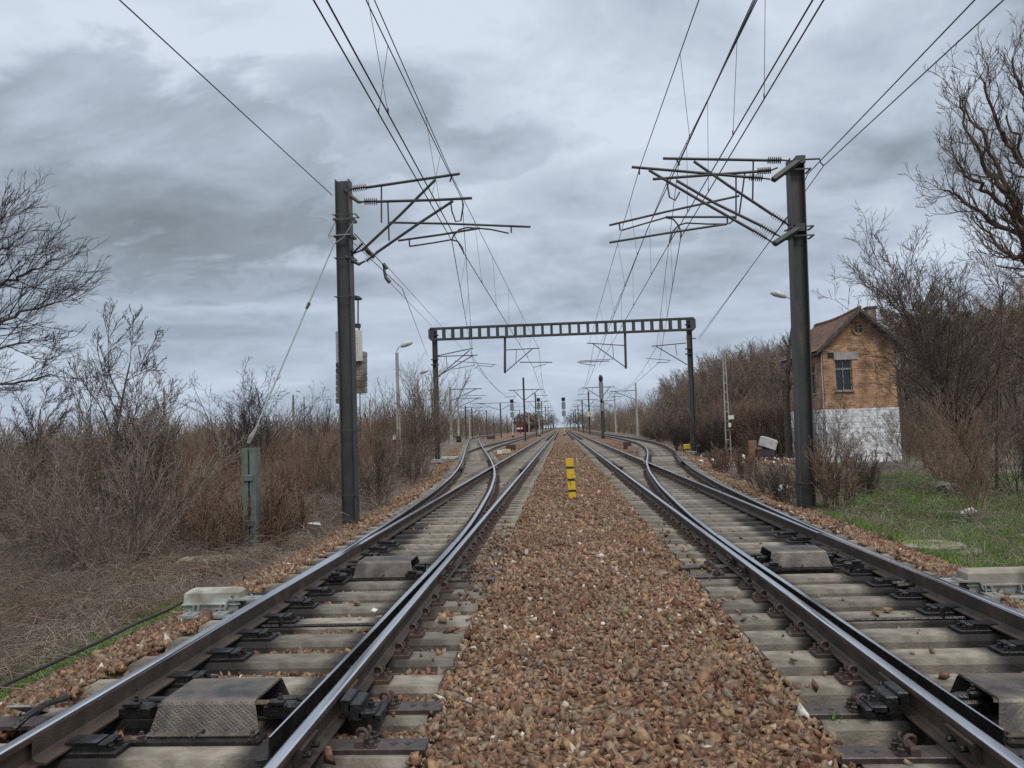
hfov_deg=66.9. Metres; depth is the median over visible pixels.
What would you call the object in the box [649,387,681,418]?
bare tree
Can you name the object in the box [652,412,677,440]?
shrub
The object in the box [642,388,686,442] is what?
bare tree
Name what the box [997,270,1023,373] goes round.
bare tree
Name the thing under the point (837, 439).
shrub
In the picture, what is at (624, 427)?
scrub
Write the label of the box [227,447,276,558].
guy anchor post
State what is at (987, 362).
bare tree
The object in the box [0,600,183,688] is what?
cable
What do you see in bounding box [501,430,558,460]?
railway track
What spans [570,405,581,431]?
catenary mast
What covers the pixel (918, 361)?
bare tree
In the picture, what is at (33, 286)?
bare tree
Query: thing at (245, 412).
shrub
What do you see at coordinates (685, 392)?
bare tree
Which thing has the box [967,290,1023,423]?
bare tree
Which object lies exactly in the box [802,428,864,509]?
shrub
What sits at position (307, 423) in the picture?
bare tree
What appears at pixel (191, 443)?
shrub
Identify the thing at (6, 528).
shrub
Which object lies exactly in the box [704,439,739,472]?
shrub
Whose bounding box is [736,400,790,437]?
shrub
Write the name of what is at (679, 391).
bare tree
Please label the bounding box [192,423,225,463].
shrub
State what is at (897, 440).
shrub
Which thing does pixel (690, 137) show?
overhead wire
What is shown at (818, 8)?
overhead wire
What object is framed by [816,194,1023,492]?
bare tree
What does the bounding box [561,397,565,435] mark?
railway signal
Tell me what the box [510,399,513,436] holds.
railway signal
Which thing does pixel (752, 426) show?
shrub
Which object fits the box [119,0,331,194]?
overhead wire
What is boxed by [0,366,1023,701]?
ground
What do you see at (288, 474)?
shrub
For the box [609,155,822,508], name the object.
catenary mast
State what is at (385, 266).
line insulator
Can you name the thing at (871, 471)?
shrub
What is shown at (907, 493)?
grass
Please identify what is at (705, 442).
shrub
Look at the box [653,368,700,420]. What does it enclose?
bare tree
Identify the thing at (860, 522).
grass
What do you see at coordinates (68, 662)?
grass
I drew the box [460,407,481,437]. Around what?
catenary mast
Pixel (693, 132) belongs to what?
overhead wire
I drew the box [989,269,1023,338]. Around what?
bare tree
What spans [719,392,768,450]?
shrub
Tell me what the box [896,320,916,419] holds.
bare tree
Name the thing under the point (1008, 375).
bare tree
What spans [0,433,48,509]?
shrub
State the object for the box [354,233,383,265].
overhead wire
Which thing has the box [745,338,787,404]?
bare tree
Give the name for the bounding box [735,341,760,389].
bare tree
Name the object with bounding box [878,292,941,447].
bare tree
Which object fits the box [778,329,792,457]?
bare tree
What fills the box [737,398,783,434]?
shrub
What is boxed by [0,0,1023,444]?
sky
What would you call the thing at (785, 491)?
shrub
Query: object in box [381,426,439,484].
shrub
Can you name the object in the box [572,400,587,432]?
catenary mast
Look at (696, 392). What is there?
bare tree
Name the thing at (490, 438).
dwarf block
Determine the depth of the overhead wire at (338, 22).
10.02 m
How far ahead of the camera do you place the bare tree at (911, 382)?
53.61 m
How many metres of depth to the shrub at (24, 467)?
25.89 m
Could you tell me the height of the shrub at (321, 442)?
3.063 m
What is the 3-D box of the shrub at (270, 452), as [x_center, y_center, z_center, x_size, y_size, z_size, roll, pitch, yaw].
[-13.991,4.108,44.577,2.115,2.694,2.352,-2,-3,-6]
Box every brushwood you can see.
[0,470,431,562]
[0,497,396,707]
[0,517,355,690]
[706,457,1023,507]
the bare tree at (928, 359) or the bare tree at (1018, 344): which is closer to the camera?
the bare tree at (928, 359)
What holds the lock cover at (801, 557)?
on the railway turnout at (897, 702)
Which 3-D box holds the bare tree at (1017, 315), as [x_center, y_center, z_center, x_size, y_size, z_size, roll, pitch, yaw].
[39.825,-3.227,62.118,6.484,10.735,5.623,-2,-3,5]
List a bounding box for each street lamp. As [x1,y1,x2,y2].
[296,390,304,437]
[393,340,412,477]
[416,369,427,443]
[770,290,789,298]
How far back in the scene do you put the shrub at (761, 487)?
20.53 m
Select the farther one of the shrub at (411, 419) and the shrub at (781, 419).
the shrub at (781, 419)
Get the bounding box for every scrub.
[0,360,896,454]
[23,428,449,460]
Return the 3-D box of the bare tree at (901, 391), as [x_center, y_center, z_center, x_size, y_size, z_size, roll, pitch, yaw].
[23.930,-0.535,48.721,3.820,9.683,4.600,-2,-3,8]
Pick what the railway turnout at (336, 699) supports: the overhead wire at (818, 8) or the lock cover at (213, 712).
the lock cover at (213, 712)
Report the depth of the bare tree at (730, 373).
65.95 m
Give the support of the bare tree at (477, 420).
on the ground at (458, 444)
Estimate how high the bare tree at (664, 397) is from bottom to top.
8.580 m
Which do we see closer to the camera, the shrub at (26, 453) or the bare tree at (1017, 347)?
the shrub at (26, 453)
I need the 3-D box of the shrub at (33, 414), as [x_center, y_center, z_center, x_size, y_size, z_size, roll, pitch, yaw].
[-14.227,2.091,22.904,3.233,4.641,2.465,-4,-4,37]
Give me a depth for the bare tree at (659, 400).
112.23 m
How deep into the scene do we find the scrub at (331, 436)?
107.10 m
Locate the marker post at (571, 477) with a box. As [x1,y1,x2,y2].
[566,458,575,498]
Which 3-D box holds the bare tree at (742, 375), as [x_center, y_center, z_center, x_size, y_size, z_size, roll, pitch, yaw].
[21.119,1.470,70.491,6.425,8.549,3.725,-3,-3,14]
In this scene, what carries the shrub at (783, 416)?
on the ground at (458, 444)
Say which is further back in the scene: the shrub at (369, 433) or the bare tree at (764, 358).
the bare tree at (764, 358)
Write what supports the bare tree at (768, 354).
on the ground at (458, 444)
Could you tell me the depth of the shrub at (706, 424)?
57.39 m
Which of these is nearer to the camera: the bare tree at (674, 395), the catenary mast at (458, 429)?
the bare tree at (674, 395)
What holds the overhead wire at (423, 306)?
attached to the line insulator
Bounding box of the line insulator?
[364,248,390,283]
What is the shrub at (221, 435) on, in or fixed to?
on the ground at (458, 444)
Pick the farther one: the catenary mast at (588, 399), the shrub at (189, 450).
the catenary mast at (588, 399)
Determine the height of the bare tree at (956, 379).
7.982 m
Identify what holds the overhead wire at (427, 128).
hanging from the catenary mast at (344, 219)
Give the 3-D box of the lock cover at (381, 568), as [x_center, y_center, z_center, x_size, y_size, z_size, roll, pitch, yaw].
[-1.550,2.279,9.639,1.069,0.200,0.710,-2,-3,4]
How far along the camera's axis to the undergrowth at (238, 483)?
29.87 m
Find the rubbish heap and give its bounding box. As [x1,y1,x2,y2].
[697,436,794,468]
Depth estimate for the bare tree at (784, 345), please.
54.23 m
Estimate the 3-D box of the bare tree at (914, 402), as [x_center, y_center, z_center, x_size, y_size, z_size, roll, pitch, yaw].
[15.126,0.358,28.999,3.388,6.194,3.297,-1,-4,-21]
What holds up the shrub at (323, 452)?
on the ground at (458, 444)
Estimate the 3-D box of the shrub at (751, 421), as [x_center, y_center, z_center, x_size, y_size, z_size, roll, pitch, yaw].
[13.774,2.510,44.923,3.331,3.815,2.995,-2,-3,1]
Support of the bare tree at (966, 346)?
on the ground at (458, 444)
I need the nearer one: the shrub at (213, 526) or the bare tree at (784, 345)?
the shrub at (213, 526)
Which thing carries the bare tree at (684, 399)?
on the ground at (458, 444)
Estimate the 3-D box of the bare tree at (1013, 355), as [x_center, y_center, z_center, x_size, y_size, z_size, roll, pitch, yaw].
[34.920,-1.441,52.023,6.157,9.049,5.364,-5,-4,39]
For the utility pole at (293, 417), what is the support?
on the ground at (458, 444)
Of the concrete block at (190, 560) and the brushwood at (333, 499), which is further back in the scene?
the brushwood at (333, 499)
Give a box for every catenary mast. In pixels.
[332,172,530,524]
[449,387,485,444]
[457,398,477,435]
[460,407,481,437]
[465,406,466,438]
[469,410,470,437]
[474,402,516,437]
[509,378,547,440]
[522,393,547,436]
[536,401,553,433]
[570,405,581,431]
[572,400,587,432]
[574,391,596,434]
[578,375,613,432]
[591,401,604,431]
[593,394,616,433]
[607,383,638,435]
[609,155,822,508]
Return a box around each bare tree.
[0,168,130,403]
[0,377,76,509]
[54,298,189,537]
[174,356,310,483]
[195,409,219,438]
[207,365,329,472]
[287,397,339,442]
[290,410,316,438]
[468,409,483,436]
[470,414,485,435]
[593,403,613,431]
[616,400,641,433]
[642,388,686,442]
[646,387,664,412]
[647,386,664,414]
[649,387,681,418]
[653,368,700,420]
[655,375,678,416]
[655,378,677,418]
[656,372,686,419]
[662,376,709,442]
[665,371,701,418]
[666,369,695,413]
[669,367,700,418]
[676,373,706,413]
[680,353,731,407]
[680,362,716,409]
[680,378,704,415]
[683,369,718,421]
[695,355,745,415]
[696,351,730,394]
[697,355,762,408]
[698,359,729,405]
[700,348,761,408]
[703,351,755,417]
[707,353,756,411]
[710,348,760,400]
[711,346,759,400]
[712,353,771,401]
[724,339,754,382]
[732,340,791,405]
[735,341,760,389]
[736,343,778,401]
[737,338,771,400]
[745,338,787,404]
[746,345,774,379]
[748,346,790,401]
[751,333,788,405]
[756,336,782,398]
[758,343,782,388]
[771,337,790,394]
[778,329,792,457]
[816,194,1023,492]
[863,322,976,467]
[866,298,914,444]
[877,309,915,431]
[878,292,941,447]
[896,12,1023,278]
[896,262,968,441]
[896,301,974,418]
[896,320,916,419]
[897,329,944,411]
[914,314,1002,445]
[917,319,966,424]
[943,301,1021,410]
[951,307,1015,433]
[952,289,1021,418]
[953,308,1005,436]
[959,290,1023,413]
[959,295,1023,419]
[959,299,1023,443]
[960,321,1023,425]
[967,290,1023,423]
[972,223,1023,480]
[979,290,1022,401]
[981,301,1023,382]
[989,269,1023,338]
[989,277,1023,369]
[989,282,1023,387]
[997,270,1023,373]
[1003,304,1023,392]
[1007,266,1023,305]
[1014,317,1023,370]
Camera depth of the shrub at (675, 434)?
49.16 m
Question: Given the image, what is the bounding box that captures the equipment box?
[683,444,689,449]
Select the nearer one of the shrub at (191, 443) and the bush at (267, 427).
the bush at (267, 427)
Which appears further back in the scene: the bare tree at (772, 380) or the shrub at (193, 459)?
the bare tree at (772, 380)
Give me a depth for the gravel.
6.22 m
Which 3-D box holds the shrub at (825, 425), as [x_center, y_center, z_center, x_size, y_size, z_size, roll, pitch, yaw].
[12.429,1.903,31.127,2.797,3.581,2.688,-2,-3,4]
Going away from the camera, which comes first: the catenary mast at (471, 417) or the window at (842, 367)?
the window at (842, 367)
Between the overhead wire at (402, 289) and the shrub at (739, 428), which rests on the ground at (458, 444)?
the shrub at (739, 428)
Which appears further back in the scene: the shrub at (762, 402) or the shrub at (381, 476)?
the shrub at (762, 402)
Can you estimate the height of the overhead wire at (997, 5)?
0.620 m
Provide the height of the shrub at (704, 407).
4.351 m
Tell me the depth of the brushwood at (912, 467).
21.39 m
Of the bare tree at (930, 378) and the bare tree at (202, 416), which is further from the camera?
the bare tree at (202, 416)
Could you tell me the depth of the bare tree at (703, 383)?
88.67 m
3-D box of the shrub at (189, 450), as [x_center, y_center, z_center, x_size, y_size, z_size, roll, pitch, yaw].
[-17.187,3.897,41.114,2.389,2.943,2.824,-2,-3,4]
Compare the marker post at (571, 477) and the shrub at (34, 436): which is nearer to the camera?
the marker post at (571, 477)
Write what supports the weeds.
on the gravel
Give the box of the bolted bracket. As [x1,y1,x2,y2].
[0,694,69,730]
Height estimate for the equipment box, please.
0.360 m
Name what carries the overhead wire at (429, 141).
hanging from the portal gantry
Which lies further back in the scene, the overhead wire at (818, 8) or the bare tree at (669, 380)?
the bare tree at (669, 380)
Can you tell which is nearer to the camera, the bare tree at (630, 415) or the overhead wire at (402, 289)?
the overhead wire at (402, 289)
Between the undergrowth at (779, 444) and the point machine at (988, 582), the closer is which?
the point machine at (988, 582)
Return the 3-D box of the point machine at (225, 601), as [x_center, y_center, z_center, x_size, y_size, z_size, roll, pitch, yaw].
[-2.762,2.223,7.973,1.234,0.232,0.602,-2,-3,4]
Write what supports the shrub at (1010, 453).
on the ground at (458, 444)
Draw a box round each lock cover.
[130,677,302,746]
[346,555,430,581]
[749,545,839,570]
[950,673,1023,747]
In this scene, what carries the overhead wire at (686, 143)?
attached to the catenary mast at (795, 222)
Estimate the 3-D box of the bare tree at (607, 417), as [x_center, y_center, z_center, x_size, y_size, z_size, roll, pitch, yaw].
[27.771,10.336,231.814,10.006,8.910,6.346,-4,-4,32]
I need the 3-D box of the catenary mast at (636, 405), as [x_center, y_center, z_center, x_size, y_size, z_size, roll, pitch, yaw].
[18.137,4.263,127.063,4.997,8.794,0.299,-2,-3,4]
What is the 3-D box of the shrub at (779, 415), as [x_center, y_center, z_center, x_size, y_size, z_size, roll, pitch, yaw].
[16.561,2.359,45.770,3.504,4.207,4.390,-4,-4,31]
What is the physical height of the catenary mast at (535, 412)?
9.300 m
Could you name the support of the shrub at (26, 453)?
on the ground at (458, 444)
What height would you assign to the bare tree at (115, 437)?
6.068 m
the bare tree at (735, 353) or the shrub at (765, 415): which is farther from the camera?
the bare tree at (735, 353)
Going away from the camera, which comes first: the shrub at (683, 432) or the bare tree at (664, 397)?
the shrub at (683, 432)
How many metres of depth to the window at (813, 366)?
38.03 m
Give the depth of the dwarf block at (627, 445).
51.26 m
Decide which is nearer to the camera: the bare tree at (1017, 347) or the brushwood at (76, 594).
the brushwood at (76, 594)
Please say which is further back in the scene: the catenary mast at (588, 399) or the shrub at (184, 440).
the catenary mast at (588, 399)
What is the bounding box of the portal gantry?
[428,317,700,463]
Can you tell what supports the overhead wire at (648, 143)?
attached to the catenary mast at (795, 222)
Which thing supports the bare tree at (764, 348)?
on the ground at (458, 444)
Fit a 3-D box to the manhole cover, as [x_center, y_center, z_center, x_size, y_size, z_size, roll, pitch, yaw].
[6.454,2.573,11.629,1.045,0.343,1.065,-2,-3,4]
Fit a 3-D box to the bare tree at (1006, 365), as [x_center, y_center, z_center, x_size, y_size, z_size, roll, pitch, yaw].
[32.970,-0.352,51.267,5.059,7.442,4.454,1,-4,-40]
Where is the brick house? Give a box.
[779,305,908,461]
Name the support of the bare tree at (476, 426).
on the ground at (458, 444)
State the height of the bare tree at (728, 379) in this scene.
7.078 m
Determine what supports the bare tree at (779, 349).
on the ground at (458, 444)
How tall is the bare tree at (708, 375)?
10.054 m
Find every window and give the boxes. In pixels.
[812,365,816,394]
[835,359,854,391]
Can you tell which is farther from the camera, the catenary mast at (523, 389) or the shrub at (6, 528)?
the catenary mast at (523, 389)
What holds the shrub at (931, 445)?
on the ground at (458, 444)
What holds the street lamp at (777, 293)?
on the ground at (458, 444)
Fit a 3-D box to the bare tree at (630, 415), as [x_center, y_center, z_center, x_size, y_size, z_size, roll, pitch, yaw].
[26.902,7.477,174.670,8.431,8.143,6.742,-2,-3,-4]
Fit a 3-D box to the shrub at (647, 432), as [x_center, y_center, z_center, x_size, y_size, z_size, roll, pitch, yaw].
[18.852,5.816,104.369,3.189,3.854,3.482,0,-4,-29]
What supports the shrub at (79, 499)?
on the ground at (458, 444)
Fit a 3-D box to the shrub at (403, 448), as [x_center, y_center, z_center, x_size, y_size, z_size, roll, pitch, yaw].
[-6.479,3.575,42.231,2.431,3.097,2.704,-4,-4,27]
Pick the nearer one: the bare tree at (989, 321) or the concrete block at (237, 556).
the concrete block at (237, 556)
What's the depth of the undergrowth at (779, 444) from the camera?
43.51 m
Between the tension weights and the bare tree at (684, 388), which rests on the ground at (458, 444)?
the bare tree at (684, 388)
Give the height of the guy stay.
5.026 m
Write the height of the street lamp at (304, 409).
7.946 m
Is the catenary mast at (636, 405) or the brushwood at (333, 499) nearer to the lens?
the brushwood at (333, 499)
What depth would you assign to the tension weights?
18.29 m
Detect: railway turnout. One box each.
[0,456,545,767]
[590,451,1023,767]
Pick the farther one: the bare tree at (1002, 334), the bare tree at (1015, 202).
the bare tree at (1002, 334)
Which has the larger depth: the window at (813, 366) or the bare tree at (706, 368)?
the bare tree at (706, 368)
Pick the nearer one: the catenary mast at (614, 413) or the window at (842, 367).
the window at (842, 367)
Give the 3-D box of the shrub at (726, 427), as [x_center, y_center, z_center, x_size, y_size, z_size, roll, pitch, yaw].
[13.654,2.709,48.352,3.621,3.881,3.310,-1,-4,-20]
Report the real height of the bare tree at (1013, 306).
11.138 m
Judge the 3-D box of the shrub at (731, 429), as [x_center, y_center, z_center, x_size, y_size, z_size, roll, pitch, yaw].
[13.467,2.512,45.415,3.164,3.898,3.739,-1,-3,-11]
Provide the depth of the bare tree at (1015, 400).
57.55 m
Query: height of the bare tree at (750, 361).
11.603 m
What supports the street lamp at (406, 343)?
on the ground at (458, 444)
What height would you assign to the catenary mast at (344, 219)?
8.221 m
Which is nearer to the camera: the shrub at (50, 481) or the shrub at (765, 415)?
the shrub at (50, 481)
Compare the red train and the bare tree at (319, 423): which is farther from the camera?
the red train
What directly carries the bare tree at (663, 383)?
on the ground at (458, 444)
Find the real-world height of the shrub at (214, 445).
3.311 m
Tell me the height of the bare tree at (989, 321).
10.629 m
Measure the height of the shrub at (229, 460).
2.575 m
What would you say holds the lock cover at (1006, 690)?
on the railway turnout at (897, 702)
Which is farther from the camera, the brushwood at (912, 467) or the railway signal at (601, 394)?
the railway signal at (601, 394)
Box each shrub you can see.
[0,368,260,574]
[0,393,98,521]
[0,424,108,557]
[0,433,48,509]
[1,451,58,504]
[14,464,122,536]
[17,437,46,476]
[20,457,94,519]
[20,464,85,504]
[40,346,188,532]
[63,447,130,517]
[108,461,152,519]
[122,391,225,524]
[132,458,238,543]
[168,444,236,513]
[172,433,196,451]
[175,430,207,470]
[175,477,277,554]
[177,429,203,465]
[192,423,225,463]
[199,426,239,461]
[201,427,236,448]
[205,433,239,480]
[216,436,239,480]
[216,466,306,545]
[257,435,286,469]
[260,442,321,501]
[261,479,325,540]
[288,425,340,482]
[295,437,367,502]
[299,435,339,476]
[338,427,405,509]
[357,351,473,478]
[357,384,412,474]
[381,423,418,471]
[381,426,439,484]
[639,414,655,439]
[643,418,657,439]
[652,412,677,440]
[661,413,700,451]
[665,407,697,440]
[684,409,737,457]
[696,395,730,448]
[696,412,719,448]
[702,398,755,453]
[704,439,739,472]
[715,394,757,454]
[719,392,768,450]
[720,409,762,454]
[722,395,780,447]
[728,407,777,444]
[729,445,759,479]
[732,427,759,454]
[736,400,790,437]
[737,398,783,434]
[739,420,779,458]
[743,458,790,493]
[747,395,790,454]
[749,452,796,502]
[757,397,791,438]
[757,407,791,452]
[767,390,790,415]
[768,397,790,446]
[792,386,855,467]
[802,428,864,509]
[816,410,875,467]
[846,444,887,496]
[855,391,961,468]
[884,383,1023,494]
[897,382,1023,522]
[949,362,1023,495]
[975,390,1023,464]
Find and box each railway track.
[454,434,500,461]
[462,429,551,453]
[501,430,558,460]
[565,429,632,457]
[573,429,683,456]
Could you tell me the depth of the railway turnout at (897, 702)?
6.46 m
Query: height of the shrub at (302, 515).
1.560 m
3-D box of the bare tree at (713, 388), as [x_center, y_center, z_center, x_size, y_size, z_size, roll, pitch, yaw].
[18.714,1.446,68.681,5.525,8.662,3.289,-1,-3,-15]
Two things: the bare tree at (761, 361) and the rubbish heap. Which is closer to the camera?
the rubbish heap
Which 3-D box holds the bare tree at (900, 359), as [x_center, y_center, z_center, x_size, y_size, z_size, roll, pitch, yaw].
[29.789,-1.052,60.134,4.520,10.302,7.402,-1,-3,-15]
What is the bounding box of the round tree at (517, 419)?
[511,412,547,431]
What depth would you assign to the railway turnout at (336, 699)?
6.09 m
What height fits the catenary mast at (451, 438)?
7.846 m
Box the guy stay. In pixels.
[247,221,353,443]
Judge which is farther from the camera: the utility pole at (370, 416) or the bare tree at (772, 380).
the utility pole at (370, 416)
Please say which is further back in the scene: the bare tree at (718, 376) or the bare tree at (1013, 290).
the bare tree at (718, 376)
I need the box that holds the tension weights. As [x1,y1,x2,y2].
[335,296,366,441]
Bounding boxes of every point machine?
[180,586,307,618]
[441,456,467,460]
[891,566,1023,599]
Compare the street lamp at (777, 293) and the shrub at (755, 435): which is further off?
the shrub at (755, 435)
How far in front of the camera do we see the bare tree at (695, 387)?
73.19 m
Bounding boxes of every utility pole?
[292,395,294,444]
[369,400,370,438]
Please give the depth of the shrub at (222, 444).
38.72 m
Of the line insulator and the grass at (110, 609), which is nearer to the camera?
the grass at (110, 609)
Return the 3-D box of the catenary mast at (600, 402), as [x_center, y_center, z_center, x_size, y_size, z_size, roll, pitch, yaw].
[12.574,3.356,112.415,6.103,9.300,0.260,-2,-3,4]
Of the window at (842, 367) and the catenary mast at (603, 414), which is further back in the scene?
the catenary mast at (603, 414)
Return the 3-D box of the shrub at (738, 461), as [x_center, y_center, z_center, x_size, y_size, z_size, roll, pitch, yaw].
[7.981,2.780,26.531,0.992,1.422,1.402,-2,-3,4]
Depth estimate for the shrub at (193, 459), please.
22.86 m
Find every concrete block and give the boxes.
[176,555,229,579]
[218,554,249,562]
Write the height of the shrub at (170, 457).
4.079 m
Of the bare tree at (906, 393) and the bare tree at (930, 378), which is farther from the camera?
the bare tree at (930, 378)
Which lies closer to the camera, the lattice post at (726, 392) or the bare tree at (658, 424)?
the lattice post at (726, 392)
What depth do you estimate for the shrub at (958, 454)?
15.09 m
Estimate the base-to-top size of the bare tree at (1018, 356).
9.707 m
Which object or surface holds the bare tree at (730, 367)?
on the ground at (458, 444)
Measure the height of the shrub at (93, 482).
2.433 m
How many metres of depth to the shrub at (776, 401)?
49.06 m
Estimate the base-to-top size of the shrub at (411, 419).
5.722 m
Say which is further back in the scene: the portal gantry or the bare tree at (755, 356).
the bare tree at (755, 356)
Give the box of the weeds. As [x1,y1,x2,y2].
[623,608,849,722]
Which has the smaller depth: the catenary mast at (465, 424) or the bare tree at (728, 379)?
the bare tree at (728, 379)
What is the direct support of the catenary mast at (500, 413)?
on the ground at (458, 444)
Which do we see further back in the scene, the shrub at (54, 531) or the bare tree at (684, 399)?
the bare tree at (684, 399)
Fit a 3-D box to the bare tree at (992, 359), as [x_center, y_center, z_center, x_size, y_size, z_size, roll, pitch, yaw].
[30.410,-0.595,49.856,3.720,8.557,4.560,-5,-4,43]
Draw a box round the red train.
[516,423,523,431]
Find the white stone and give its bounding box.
[960,507,976,515]
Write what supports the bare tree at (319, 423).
on the ground at (458, 444)
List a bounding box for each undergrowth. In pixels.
[0,435,384,532]
[629,366,1023,459]
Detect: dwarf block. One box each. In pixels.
[486,436,494,441]
[497,444,515,453]
[623,442,639,449]
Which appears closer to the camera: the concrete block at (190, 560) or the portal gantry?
the concrete block at (190, 560)
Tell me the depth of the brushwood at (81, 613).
10.47 m
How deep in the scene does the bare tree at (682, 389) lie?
98.27 m
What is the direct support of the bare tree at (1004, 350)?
on the ground at (458, 444)
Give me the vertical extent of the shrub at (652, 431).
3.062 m
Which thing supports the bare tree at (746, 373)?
on the ground at (458, 444)
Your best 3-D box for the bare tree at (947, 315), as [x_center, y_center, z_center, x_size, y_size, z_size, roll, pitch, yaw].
[25.764,-1.518,47.021,3.963,11.351,4.772,1,-4,-41]
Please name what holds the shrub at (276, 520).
on the ground at (458, 444)
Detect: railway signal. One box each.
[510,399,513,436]
[536,398,540,435]
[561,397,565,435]
[599,376,604,438]
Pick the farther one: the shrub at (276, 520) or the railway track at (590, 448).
the railway track at (590, 448)
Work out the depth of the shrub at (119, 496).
22.94 m
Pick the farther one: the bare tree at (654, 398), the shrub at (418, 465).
the bare tree at (654, 398)
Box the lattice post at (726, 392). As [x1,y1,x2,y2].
[722,350,733,457]
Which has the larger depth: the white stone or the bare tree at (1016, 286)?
the bare tree at (1016, 286)
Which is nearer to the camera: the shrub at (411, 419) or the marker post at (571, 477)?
the marker post at (571, 477)
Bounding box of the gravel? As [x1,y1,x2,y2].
[0,440,1023,767]
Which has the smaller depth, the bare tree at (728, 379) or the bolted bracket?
the bolted bracket
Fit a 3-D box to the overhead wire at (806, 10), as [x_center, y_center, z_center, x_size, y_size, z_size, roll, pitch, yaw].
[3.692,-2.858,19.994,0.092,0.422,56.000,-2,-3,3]
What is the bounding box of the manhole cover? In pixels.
[901,539,982,556]
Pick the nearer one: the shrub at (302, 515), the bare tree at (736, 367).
the shrub at (302, 515)
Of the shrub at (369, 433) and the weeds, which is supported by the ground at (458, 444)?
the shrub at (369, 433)
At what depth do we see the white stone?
15.31 m
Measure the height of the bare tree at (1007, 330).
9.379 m
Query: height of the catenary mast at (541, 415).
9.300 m
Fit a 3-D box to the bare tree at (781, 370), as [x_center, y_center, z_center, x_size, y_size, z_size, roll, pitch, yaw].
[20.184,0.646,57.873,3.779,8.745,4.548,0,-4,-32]
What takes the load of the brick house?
on the ground at (458, 444)
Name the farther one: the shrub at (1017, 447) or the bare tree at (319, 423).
the bare tree at (319, 423)
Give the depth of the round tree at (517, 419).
356.83 m
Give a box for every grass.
[0,528,326,689]
[0,586,223,698]
[792,470,1023,508]
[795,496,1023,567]
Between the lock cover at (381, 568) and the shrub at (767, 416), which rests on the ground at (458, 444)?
the shrub at (767, 416)
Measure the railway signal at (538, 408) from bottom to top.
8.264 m
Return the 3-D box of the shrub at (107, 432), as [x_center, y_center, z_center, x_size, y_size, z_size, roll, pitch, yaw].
[-10.416,1.508,19.829,3.401,5.094,3.651,-4,-4,37]
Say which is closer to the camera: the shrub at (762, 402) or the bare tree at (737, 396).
the shrub at (762, 402)
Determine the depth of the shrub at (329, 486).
26.29 m
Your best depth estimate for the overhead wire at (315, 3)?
10.71 m
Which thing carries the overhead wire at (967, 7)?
attached to the catenary mast at (795, 222)
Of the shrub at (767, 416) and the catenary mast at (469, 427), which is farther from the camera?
the catenary mast at (469, 427)
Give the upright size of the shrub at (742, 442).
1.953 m
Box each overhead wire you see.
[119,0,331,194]
[313,0,473,363]
[325,0,532,365]
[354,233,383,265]
[354,243,427,355]
[366,0,471,342]
[368,0,530,356]
[390,270,485,373]
[589,0,698,350]
[594,0,755,365]
[599,0,813,365]
[601,0,757,341]
[657,0,764,343]
[659,0,823,360]
[699,0,974,336]
[700,0,1003,337]
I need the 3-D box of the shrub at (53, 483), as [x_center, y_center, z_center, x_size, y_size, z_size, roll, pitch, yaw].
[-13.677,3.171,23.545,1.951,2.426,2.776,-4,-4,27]

